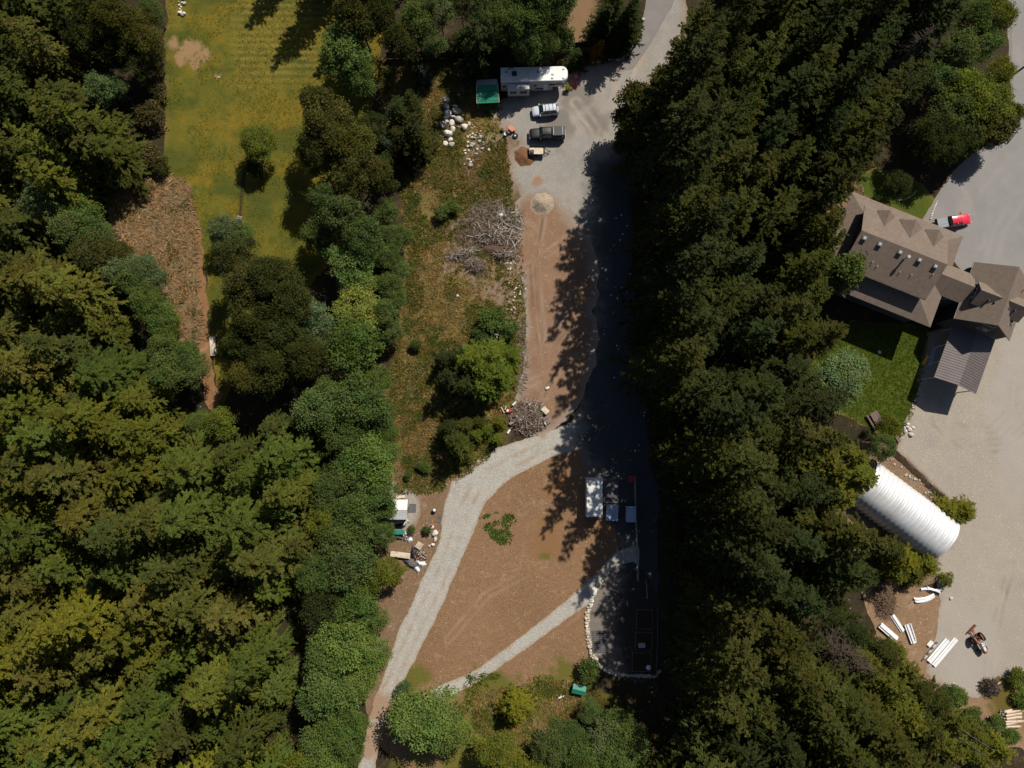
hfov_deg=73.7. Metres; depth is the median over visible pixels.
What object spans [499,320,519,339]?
shrub
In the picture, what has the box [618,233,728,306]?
conifer tree
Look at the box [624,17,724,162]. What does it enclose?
conifer tree
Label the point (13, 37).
conifer tree
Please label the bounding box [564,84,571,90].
planter
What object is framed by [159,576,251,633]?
conifer tree
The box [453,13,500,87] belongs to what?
conifer tree
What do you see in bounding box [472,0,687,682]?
gravel yard
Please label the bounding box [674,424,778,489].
conifer tree
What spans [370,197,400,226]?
leafy tree
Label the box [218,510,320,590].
conifer tree
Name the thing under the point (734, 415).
conifer tree
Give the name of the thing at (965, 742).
dead trunk
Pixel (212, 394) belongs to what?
dirt track
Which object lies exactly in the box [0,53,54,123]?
conifer tree
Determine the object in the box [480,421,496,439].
young conifer
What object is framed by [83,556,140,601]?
conifer tree
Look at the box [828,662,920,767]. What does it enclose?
conifer tree
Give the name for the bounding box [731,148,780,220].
conifer tree
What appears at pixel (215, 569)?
conifer tree
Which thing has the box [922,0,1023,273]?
paved driveway
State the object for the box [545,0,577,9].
leafy tree
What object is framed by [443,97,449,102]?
boulder
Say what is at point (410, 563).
tarp
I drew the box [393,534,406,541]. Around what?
tarp
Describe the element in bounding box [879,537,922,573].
young conifer
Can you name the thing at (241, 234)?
leafy tree
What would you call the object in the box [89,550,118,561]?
conifer tree
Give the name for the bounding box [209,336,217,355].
footbridge
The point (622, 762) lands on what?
leafy tree
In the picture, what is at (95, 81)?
leafy tree
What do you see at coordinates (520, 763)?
leafy tree
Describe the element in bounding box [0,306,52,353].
conifer tree
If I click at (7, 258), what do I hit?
conifer tree
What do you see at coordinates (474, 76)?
young conifer
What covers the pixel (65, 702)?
conifer tree
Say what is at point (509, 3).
leafy tree
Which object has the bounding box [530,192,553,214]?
gravel heap
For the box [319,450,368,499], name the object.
leafy tree
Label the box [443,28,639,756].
pine litter sprouts
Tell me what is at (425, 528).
shrub
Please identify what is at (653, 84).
maple tree
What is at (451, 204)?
shrub
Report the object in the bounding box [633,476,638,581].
rail fence
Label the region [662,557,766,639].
conifer tree
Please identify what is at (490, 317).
shrub
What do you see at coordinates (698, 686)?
conifer tree
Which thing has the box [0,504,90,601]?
conifer tree
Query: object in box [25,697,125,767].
conifer tree
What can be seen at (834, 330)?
conifer tree
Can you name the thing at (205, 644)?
conifer tree
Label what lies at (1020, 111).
maple tree
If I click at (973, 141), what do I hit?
leafy tree
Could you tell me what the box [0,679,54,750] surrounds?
conifer tree
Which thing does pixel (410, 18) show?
leafy tree
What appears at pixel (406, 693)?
leafy tree
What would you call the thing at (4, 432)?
conifer tree
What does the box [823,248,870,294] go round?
maple tree
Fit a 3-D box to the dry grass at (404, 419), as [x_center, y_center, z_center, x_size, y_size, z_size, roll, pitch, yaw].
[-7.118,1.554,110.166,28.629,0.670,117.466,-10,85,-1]
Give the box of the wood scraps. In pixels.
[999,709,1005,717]
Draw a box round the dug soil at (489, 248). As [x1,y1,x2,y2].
[479,242,510,258]
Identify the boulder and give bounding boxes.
[432,530,437,536]
[440,121,446,128]
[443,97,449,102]
[444,109,451,114]
[444,130,451,136]
[449,119,454,125]
[452,107,462,114]
[455,116,463,122]
[461,124,467,130]
[590,587,596,595]
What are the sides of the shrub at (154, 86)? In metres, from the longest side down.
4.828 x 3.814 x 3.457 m
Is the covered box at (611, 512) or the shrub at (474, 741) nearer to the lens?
the shrub at (474, 741)
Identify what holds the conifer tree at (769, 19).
on the ground at (256, 410)
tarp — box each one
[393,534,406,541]
[394,523,404,528]
[401,558,416,570]
[410,546,418,558]
[416,560,426,567]
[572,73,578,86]
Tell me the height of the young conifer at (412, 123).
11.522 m
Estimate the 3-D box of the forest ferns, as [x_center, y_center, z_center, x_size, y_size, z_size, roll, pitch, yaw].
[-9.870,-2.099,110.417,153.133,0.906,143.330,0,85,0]
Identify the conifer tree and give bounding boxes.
[0,0,58,39]
[0,11,100,88]
[0,21,27,58]
[0,35,41,92]
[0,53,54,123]
[0,63,74,149]
[0,80,44,135]
[0,102,71,159]
[0,129,67,188]
[0,133,44,189]
[0,166,31,200]
[0,178,43,244]
[0,203,77,273]
[0,239,42,263]
[0,247,109,323]
[0,249,56,334]
[0,250,57,271]
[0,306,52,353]
[0,314,34,343]
[0,334,112,417]
[0,338,17,393]
[0,340,70,399]
[0,378,35,453]
[0,381,83,427]
[0,409,58,455]
[0,435,88,506]
[0,449,61,501]
[0,482,67,524]
[0,498,91,561]
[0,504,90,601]
[0,517,64,551]
[0,525,39,590]
[0,573,96,632]
[0,589,114,662]
[0,592,16,607]
[0,597,43,644]
[0,620,76,682]
[0,640,23,708]
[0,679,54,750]
[0,686,62,755]
[0,737,39,767]
[2,10,114,99]
[2,117,109,199]
[4,0,83,60]
[6,403,127,464]
[10,608,128,702]
[16,155,117,224]
[16,681,122,767]
[19,325,111,374]
[24,538,108,589]
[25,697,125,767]
[27,435,126,511]
[28,103,89,158]
[28,263,138,339]
[28,573,139,655]
[32,74,137,129]
[32,85,147,159]
[38,305,108,351]
[38,670,150,760]
[40,0,127,74]
[44,390,169,461]
[44,666,118,720]
[52,105,142,182]
[54,484,139,541]
[64,387,127,422]
[64,731,118,767]
[69,131,150,197]
[70,624,133,674]
[72,339,161,417]
[78,482,194,563]
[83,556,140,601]
[87,314,138,358]
[89,133,153,203]
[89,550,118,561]
[94,446,196,508]
[96,408,189,462]
[96,542,173,592]
[96,671,186,767]
[100,607,179,664]
[101,721,176,767]
[111,486,222,547]
[112,557,208,634]
[115,375,187,427]
[118,668,190,719]
[121,630,179,686]
[138,533,222,592]
[151,466,241,550]
[153,696,224,759]
[153,730,251,767]
[156,625,208,678]
[158,428,235,508]
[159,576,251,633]
[180,670,205,706]
[184,631,282,720]
[195,694,250,744]
[196,622,252,660]
[197,545,244,588]
[198,721,281,767]
[201,578,287,645]
[204,754,260,767]
[210,426,261,478]
[213,483,325,556]
[213,691,296,767]
[216,541,232,551]
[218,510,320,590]
[219,604,304,692]
[221,447,306,496]
[251,422,334,489]
[251,726,295,767]
[252,557,303,607]
[257,403,317,443]
[260,651,306,705]
[262,462,328,517]
[282,521,328,558]
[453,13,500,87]
[579,2,616,49]
[584,0,624,44]
[594,5,632,61]
[605,334,709,408]
[609,81,709,200]
[610,0,644,56]
[614,742,669,767]
[616,278,716,352]
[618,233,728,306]
[621,175,724,278]
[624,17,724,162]
[625,304,726,388]
[627,115,724,261]
[631,196,737,291]
[640,365,732,430]
[643,0,716,103]
[645,86,733,187]
[645,416,741,489]
[649,387,767,449]
[653,691,735,767]
[656,12,734,123]
[656,473,774,525]
[657,593,771,693]
[661,634,751,737]
[662,490,770,582]
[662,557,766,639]
[670,518,791,597]
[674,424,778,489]
[674,490,793,547]
[688,184,765,259]
[692,540,799,609]
[693,136,757,210]
[697,720,768,767]
[699,356,745,398]
[704,277,787,333]
[705,241,766,301]
[705,314,785,367]
[706,18,794,122]
[707,89,766,164]
[709,0,765,101]
[710,644,780,732]
[711,360,788,429]
[712,690,806,767]
[714,0,785,74]
[720,466,796,509]
[723,416,782,449]
[726,100,797,178]
[726,289,814,359]
[729,58,820,152]
[730,591,810,655]
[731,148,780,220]
[734,28,821,97]
[737,351,813,397]
[737,609,825,708]
[739,248,833,317]
[747,206,846,277]
[750,134,817,227]
[753,321,822,362]
[756,0,805,37]
[756,38,841,150]
[758,714,827,767]
[759,409,852,468]
[760,511,827,572]
[764,454,843,511]
[767,0,862,82]
[769,645,848,707]
[770,0,845,43]
[770,563,829,620]
[770,672,852,745]
[772,447,851,489]
[773,103,854,189]
[775,283,832,327]
[776,497,888,559]
[778,228,849,287]
[779,697,877,767]
[781,125,894,217]
[786,527,879,597]
[793,315,848,360]
[796,29,901,134]
[796,463,879,497]
[797,416,870,474]
[797,481,858,516]
[811,82,906,198]
[819,748,888,767]
[828,0,909,73]
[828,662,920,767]
[831,13,911,95]
[837,52,931,137]
[838,72,928,170]
[848,0,907,48]
[864,23,935,97]
[869,733,952,767]
[870,0,942,42]
[871,0,968,92]
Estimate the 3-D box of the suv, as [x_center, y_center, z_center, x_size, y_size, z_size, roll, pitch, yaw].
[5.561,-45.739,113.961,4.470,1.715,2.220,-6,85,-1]
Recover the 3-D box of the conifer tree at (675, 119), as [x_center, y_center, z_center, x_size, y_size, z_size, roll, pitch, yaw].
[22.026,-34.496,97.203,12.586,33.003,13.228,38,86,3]
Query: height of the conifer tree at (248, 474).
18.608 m
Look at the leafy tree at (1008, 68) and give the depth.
109.54 m
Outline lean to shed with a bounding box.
[625,506,635,521]
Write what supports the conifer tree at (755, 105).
on the ground at (256, 410)
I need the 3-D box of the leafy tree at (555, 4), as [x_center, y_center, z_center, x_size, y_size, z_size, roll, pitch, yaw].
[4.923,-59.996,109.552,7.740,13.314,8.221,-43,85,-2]
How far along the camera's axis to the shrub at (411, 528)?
107.51 m
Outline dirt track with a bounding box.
[188,190,220,410]
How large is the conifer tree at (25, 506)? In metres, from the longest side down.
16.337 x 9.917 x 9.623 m
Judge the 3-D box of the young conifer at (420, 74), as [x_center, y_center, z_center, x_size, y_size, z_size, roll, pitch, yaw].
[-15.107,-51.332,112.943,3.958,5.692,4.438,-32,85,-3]
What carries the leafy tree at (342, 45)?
on the meadow
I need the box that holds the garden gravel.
[589,562,663,678]
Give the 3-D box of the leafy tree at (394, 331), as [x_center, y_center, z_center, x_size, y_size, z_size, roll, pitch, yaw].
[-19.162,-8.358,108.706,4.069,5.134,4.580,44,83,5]
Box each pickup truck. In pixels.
[529,125,565,140]
[934,212,970,227]
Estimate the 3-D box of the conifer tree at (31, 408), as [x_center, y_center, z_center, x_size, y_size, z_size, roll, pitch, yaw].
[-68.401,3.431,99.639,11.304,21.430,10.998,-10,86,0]
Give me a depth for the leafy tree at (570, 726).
100.69 m
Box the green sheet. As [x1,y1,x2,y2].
[394,530,404,533]
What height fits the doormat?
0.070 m
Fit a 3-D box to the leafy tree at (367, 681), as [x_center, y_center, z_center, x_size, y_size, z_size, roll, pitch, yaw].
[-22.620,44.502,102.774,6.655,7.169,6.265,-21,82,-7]
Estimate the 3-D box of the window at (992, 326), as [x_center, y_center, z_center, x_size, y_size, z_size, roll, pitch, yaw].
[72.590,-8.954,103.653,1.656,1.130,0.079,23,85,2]
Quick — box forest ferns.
[10,0,882,767]
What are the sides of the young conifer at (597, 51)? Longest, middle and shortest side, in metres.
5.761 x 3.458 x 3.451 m
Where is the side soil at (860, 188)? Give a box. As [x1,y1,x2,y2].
[812,184,864,281]
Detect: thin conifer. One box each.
[690,695,771,767]
[702,273,757,337]
[706,81,758,165]
[731,183,800,259]
[742,0,825,84]
[770,371,856,427]
[772,156,866,232]
[774,608,829,657]
[791,571,864,631]
[817,649,891,738]
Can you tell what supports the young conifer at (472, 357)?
on the ground at (256, 410)
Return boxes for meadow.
[164,0,385,407]
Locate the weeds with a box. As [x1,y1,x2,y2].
[375,59,613,766]
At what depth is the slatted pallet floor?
106.57 m
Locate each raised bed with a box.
[631,652,651,671]
[635,631,652,650]
[636,609,652,629]
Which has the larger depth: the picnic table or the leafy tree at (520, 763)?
the picnic table
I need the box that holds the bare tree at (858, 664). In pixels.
[804,618,874,677]
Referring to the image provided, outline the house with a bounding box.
[813,192,962,326]
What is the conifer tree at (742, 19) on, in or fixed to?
on the ground at (256, 410)
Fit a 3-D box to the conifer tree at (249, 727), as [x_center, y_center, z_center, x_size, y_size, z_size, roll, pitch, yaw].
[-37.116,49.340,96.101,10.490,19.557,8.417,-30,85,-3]
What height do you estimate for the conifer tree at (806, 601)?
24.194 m
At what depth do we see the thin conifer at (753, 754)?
91.63 m
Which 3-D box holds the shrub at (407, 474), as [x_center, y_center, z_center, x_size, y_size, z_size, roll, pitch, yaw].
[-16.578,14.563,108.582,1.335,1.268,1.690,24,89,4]
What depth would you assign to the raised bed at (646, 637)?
106.41 m
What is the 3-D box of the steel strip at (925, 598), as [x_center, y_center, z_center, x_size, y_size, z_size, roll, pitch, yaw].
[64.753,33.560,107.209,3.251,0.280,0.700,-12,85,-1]
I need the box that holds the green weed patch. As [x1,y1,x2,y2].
[479,512,516,545]
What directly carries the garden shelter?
on the ground at (256, 410)
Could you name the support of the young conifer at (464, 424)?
on the ground at (256, 410)
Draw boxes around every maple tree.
[610,107,639,135]
[611,130,633,156]
[612,77,652,121]
[618,99,662,151]
[641,72,663,107]
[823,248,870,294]
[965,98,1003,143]
[971,111,1021,148]
[1006,102,1023,120]
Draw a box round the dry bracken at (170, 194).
[101,166,207,346]
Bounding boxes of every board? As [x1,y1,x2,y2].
[390,551,409,558]
[541,406,548,413]
[927,346,936,365]
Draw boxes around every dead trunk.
[938,715,993,750]
[944,729,982,754]
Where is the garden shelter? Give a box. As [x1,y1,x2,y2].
[476,79,498,108]
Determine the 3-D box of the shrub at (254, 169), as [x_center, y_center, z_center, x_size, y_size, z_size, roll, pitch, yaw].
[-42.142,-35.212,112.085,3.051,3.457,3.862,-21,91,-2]
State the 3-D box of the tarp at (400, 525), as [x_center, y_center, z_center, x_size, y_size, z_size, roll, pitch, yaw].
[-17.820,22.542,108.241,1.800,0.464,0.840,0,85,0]
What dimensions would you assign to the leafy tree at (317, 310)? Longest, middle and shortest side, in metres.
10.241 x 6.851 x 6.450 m
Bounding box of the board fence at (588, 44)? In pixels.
[385,39,603,58]
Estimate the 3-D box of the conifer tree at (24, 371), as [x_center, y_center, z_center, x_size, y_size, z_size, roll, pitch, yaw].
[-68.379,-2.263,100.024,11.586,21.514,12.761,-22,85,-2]
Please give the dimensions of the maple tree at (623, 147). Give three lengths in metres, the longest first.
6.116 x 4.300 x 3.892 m
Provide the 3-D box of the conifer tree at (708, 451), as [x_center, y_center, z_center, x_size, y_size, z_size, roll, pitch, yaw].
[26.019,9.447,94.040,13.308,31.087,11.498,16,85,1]
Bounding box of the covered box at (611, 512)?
[605,504,618,520]
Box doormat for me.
[409,504,415,511]
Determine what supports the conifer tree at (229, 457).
on the ground at (256, 410)
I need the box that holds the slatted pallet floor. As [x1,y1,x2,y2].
[592,630,607,652]
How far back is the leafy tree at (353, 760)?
100.18 m
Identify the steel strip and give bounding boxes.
[878,623,897,640]
[890,614,903,631]
[904,624,915,643]
[909,623,915,640]
[913,593,934,600]
[914,596,934,602]
[920,587,940,593]
[927,638,949,663]
[932,637,957,667]
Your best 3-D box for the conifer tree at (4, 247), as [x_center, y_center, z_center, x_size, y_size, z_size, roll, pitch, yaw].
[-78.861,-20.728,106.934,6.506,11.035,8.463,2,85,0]
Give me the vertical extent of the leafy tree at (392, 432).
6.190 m
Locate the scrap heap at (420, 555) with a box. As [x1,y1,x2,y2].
[414,547,427,561]
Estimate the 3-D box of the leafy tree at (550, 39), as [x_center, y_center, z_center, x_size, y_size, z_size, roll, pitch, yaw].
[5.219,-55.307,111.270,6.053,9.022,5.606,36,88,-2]
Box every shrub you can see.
[131,97,169,129]
[135,139,161,167]
[144,76,168,101]
[151,155,170,175]
[245,158,263,178]
[395,679,410,697]
[403,470,410,480]
[407,524,415,533]
[408,337,421,350]
[415,460,424,470]
[419,463,430,472]
[422,526,430,533]
[433,203,450,219]
[446,199,459,212]
[470,734,481,748]
[471,323,492,344]
[477,307,506,332]
[493,305,506,317]
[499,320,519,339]
[556,25,574,53]
[577,656,600,684]
[883,637,895,649]
[894,643,905,653]
[939,571,953,587]
[941,692,957,709]
[944,682,959,697]
[952,687,968,707]
[964,706,982,723]
[980,720,997,735]
[990,713,1006,732]
[999,728,1021,745]
[1007,665,1023,689]
[1010,688,1023,709]
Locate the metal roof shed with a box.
[388,499,408,519]
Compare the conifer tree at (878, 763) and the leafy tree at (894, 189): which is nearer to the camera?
the conifer tree at (878, 763)
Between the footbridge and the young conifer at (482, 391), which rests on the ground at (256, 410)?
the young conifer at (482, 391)
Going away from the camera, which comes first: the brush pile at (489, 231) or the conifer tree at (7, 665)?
the conifer tree at (7, 665)
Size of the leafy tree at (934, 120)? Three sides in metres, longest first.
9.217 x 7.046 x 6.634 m
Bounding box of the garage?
[935,262,1023,340]
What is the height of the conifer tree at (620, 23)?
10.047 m
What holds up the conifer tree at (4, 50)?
on the ground at (256, 410)
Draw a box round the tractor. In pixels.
[967,624,987,653]
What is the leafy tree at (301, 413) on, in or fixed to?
on the ground at (256, 410)
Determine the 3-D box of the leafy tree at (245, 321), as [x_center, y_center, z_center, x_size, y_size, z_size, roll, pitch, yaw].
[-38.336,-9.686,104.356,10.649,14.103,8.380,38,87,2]
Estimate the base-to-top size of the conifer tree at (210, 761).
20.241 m
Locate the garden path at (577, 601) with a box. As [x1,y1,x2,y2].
[420,545,639,700]
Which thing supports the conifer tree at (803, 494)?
on the ground at (256, 410)
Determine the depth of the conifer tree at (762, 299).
94.01 m
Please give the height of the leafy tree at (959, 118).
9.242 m
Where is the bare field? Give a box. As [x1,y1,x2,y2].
[379,449,621,767]
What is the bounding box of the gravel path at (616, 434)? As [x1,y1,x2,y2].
[358,409,649,767]
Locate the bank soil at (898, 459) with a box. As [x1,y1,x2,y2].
[837,438,942,586]
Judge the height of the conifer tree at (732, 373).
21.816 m
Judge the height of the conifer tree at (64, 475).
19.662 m
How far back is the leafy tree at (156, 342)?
104.12 m
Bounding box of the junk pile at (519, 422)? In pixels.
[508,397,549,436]
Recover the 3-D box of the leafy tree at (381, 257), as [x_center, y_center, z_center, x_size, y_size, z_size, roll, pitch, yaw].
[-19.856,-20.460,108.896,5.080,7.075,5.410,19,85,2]
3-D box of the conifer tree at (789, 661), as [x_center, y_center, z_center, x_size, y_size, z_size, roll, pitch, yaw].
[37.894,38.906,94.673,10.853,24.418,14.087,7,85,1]
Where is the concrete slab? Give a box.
[385,479,420,534]
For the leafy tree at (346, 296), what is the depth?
104.81 m
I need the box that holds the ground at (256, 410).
[0,0,1023,767]
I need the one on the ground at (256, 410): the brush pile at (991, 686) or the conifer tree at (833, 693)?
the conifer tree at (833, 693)
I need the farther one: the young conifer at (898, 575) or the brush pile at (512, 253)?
the brush pile at (512, 253)
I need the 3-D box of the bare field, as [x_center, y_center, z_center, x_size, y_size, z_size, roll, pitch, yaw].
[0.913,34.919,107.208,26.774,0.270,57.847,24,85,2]
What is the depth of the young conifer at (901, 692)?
99.45 m
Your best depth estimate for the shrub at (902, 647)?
105.31 m
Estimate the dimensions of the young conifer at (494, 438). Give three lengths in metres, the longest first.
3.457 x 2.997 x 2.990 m
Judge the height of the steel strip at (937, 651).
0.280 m
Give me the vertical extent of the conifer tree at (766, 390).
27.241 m
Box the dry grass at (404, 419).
[377,58,611,767]
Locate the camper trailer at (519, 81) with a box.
[500,66,567,96]
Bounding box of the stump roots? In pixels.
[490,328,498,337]
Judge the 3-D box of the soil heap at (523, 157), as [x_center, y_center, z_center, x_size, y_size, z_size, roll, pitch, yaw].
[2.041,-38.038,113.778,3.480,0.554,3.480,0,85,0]
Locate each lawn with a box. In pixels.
[799,320,927,439]
[854,167,933,218]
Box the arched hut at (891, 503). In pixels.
[853,459,959,558]
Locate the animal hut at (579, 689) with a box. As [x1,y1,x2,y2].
[571,683,585,695]
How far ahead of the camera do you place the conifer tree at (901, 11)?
105.37 m
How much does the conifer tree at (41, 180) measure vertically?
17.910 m
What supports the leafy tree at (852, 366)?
on the lawn at (890, 386)
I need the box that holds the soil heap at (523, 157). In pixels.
[514,146,534,165]
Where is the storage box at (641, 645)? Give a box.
[638,643,644,647]
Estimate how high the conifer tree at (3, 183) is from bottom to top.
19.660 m
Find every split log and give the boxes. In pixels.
[1005,720,1023,723]
[1006,709,1021,714]
[1006,712,1021,717]
[1006,716,1022,720]
[1006,720,1021,726]
[1006,725,1021,728]
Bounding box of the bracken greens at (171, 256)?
[102,177,199,343]
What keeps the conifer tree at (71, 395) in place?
on the ground at (256, 410)
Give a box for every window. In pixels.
[970,288,977,298]
[976,326,990,331]
[982,323,997,327]
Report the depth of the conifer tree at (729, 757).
96.64 m
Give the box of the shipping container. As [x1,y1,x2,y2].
[585,477,602,516]
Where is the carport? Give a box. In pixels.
[923,323,994,393]
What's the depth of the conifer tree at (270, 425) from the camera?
104.05 m
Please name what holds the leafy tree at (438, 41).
on the ground at (256, 410)
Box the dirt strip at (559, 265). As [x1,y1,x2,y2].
[511,188,598,435]
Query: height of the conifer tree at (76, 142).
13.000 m
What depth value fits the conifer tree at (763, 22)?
104.63 m
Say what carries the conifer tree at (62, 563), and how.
on the ground at (256, 410)
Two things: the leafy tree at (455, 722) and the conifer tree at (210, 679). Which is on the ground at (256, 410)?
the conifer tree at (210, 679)
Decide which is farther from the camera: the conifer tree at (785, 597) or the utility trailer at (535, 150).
the utility trailer at (535, 150)
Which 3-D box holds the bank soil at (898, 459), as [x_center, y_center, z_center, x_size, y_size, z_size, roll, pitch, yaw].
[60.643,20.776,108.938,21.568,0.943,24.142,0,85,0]
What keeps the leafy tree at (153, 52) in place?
on the meadow
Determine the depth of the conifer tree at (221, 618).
98.74 m
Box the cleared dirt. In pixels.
[862,563,1023,749]
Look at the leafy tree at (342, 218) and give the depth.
102.76 m
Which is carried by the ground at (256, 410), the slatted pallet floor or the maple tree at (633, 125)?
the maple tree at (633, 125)
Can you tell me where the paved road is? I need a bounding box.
[618,0,673,71]
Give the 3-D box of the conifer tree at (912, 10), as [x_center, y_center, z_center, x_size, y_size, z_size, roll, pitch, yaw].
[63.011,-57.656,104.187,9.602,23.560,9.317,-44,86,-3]
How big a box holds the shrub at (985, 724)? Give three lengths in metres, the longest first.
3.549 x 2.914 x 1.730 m
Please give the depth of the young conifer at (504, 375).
105.43 m
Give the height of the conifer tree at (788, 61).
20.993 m
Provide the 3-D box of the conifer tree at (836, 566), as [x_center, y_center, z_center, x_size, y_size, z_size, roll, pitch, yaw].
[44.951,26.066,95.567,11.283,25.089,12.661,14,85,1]
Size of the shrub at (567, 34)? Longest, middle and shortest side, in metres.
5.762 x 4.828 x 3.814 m
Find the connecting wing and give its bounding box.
[935,266,975,307]
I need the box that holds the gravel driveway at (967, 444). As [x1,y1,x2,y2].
[896,317,1023,697]
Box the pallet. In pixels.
[415,541,423,549]
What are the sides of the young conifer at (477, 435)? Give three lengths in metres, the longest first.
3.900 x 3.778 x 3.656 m
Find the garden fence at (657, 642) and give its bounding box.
[655,608,657,675]
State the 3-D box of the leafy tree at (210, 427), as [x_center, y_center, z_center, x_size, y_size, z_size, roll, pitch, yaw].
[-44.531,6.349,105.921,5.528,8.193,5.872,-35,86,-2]
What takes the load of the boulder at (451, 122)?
on the ground at (256, 410)
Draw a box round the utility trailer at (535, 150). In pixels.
[529,145,550,157]
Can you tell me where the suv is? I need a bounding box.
[531,103,558,117]
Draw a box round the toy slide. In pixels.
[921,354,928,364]
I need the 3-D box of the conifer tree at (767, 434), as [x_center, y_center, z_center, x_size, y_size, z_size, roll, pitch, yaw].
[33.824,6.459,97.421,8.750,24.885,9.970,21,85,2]
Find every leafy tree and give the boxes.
[14,184,61,229]
[21,180,47,206]
[43,185,86,215]
[46,207,89,255]
[56,12,111,66]
[59,195,105,234]
[66,212,116,253]
[66,229,118,275]
[68,0,129,45]
[80,69,118,111]
[84,21,145,70]
[86,0,145,45]
[93,252,132,284]
[96,234,135,266]
[101,72,130,100]
[109,42,149,86]
[110,263,148,295]
[119,10,164,65]
[123,252,159,288]
[126,283,166,321]
[135,264,168,293]
[137,0,166,29]
[140,46,167,74]
[142,299,180,337]
[144,330,186,369]
[146,352,188,393]
[160,338,200,371]
[161,311,184,335]
[176,350,213,389]
[184,409,208,435]
[200,406,238,440]
[205,213,244,244]
[212,236,260,292]
[218,260,275,309]
[218,325,260,367]
[225,351,275,395]
[226,289,292,349]
[232,221,255,247]
[238,125,280,162]
[243,255,304,305]
[243,335,293,400]
[254,303,312,356]
[269,270,314,323]
[280,742,320,767]
[283,333,329,384]
[289,381,342,434]
[292,130,334,177]
[293,297,334,337]
[294,547,339,601]
[294,677,342,721]
[297,585,346,631]
[298,83,336,119]
[298,213,337,253]
[298,717,338,766]
[299,664,359,718]
[300,736,348,767]
[301,87,362,156]
[302,626,348,678]
[303,504,335,540]
[304,319,333,348]
[306,180,338,216]
[307,614,372,676]
[309,369,347,406]
[309,466,350,513]
[313,514,367,559]
[314,193,367,236]
[315,413,368,456]
[317,21,374,85]
[317,703,368,760]
[319,119,380,174]
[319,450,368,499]
[321,237,377,285]
[323,308,385,378]
[323,536,379,594]
[327,282,380,333]
[327,490,381,544]
[329,149,390,201]
[330,576,381,625]
[331,0,385,53]
[333,368,389,428]
[333,429,394,488]
[334,262,382,300]
[336,54,377,98]
[336,739,364,767]
[338,663,380,704]
[339,214,383,261]
[341,707,373,730]
[350,631,394,676]
[353,473,398,512]
[354,159,399,198]
[356,557,392,596]
[357,111,390,151]
[359,397,397,433]
[360,604,391,637]
[362,0,398,46]
[363,363,395,400]
[366,520,396,548]
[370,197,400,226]
[370,440,402,468]
[371,297,399,328]
[371,422,399,444]
[371,500,397,521]
[372,225,395,242]
[372,241,401,272]
[376,270,405,303]
[376,554,409,586]
[378,22,421,68]
[379,319,403,344]
[381,284,407,308]
[383,224,414,251]
[384,255,410,278]
[384,681,460,754]
[392,685,420,714]
[398,0,438,50]
[413,19,447,59]
[420,0,459,38]
[426,706,475,757]
[445,0,475,27]
[467,0,505,25]
[472,729,516,767]
[478,0,510,49]
[489,0,518,30]
[489,742,529,767]
[492,5,529,58]
[508,0,550,53]
[510,23,545,67]
[524,0,564,25]
[525,754,564,767]
[529,718,573,767]
[531,2,563,43]
[536,27,561,63]
[538,0,573,32]
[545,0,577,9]
[551,718,587,750]
[560,734,603,767]
[577,693,602,725]
[582,716,630,763]
[593,736,635,767]
[599,705,635,740]
[613,722,652,767]
[744,733,764,764]
[754,22,776,42]
[811,345,872,414]
[830,653,854,674]
[840,669,863,688]
[866,432,897,463]
[874,412,901,436]
[886,168,913,195]
[907,113,955,153]
[915,59,962,102]
[920,132,970,166]
[923,87,976,132]
[932,26,981,71]
[933,67,997,123]
[941,120,986,157]
[951,0,998,45]
[962,25,1007,64]
[968,80,1016,120]
[981,0,1020,34]
[984,53,1018,87]
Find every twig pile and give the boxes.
[466,197,504,222]
[515,324,529,394]
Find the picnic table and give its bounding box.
[867,410,882,429]
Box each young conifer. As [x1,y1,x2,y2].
[375,132,395,161]
[378,151,402,184]
[379,95,413,139]
[383,125,421,164]
[392,132,426,179]
[401,88,426,121]
[402,112,439,162]
[409,129,441,166]
[410,62,434,92]
[432,349,451,371]
[435,362,463,399]
[435,412,459,446]
[442,427,475,462]
[445,342,470,372]
[447,30,468,64]
[448,339,485,385]
[448,370,476,407]
[448,440,481,467]
[453,415,475,437]
[457,38,491,82]
[457,373,503,408]
[469,357,501,387]
[469,427,486,444]
[471,414,490,429]
[473,336,507,364]
[479,31,498,71]
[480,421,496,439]
[487,432,504,446]
[490,358,518,395]
[490,416,506,431]
[495,683,538,726]
[501,340,522,372]
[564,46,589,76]
[588,39,606,66]
[821,608,870,650]
[832,633,888,683]
[846,648,916,704]
[862,532,907,567]
[862,676,929,737]
[865,627,903,670]
[870,554,907,584]
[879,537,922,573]
[887,692,948,750]
[888,641,921,683]
[896,567,927,589]
[897,672,935,701]
[906,711,966,764]
[909,550,942,578]
[912,675,953,718]
[927,699,975,736]
[931,491,958,519]
[938,725,994,767]
[950,494,976,523]
[952,510,965,524]
[952,707,995,753]
[972,721,1017,767]
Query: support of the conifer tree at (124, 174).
on the ground at (256, 410)
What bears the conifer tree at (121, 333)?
on the ground at (256, 410)
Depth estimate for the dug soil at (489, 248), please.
112.25 m
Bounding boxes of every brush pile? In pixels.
[445,245,479,262]
[454,213,495,249]
[460,255,488,275]
[467,218,503,246]
[490,201,524,236]
[490,245,519,261]
[493,225,522,249]
[870,578,897,621]
[977,676,1001,698]
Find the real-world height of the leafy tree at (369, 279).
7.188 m
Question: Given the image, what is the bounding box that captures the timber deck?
[604,478,618,502]

